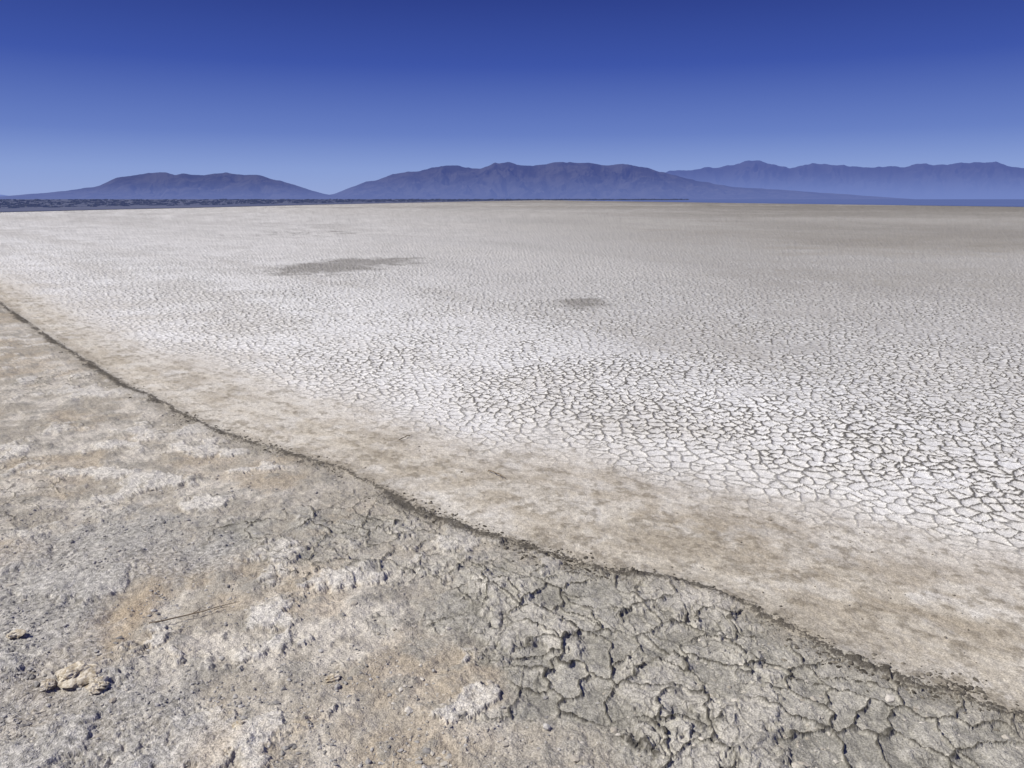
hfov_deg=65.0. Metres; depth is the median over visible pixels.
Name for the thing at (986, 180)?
mountain range
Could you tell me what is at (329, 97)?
sky
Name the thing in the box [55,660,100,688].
rock
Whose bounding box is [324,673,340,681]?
rock
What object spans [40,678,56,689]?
rock
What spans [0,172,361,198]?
mountain range
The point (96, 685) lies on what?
rock
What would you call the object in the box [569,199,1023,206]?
lake water
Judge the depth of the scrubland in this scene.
250.39 m
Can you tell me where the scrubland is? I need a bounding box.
[0,199,544,211]
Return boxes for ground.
[0,200,1023,767]
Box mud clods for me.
[0,414,1018,767]
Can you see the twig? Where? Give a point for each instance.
(191, 613)
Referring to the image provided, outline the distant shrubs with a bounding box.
[0,199,689,207]
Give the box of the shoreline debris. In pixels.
[54,336,1018,731]
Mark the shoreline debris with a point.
(962, 690)
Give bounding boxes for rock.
[6,629,26,638]
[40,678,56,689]
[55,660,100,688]
[85,675,109,693]
[232,719,246,728]
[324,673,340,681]
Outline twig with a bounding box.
[149,601,239,623]
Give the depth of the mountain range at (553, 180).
21388.24 m
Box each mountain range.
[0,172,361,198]
[331,162,904,198]
[665,160,1023,198]
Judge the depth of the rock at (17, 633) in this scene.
3.19 m
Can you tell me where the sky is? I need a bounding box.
[0,0,1023,195]
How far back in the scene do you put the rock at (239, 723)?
2.64 m
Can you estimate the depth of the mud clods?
2.78 m

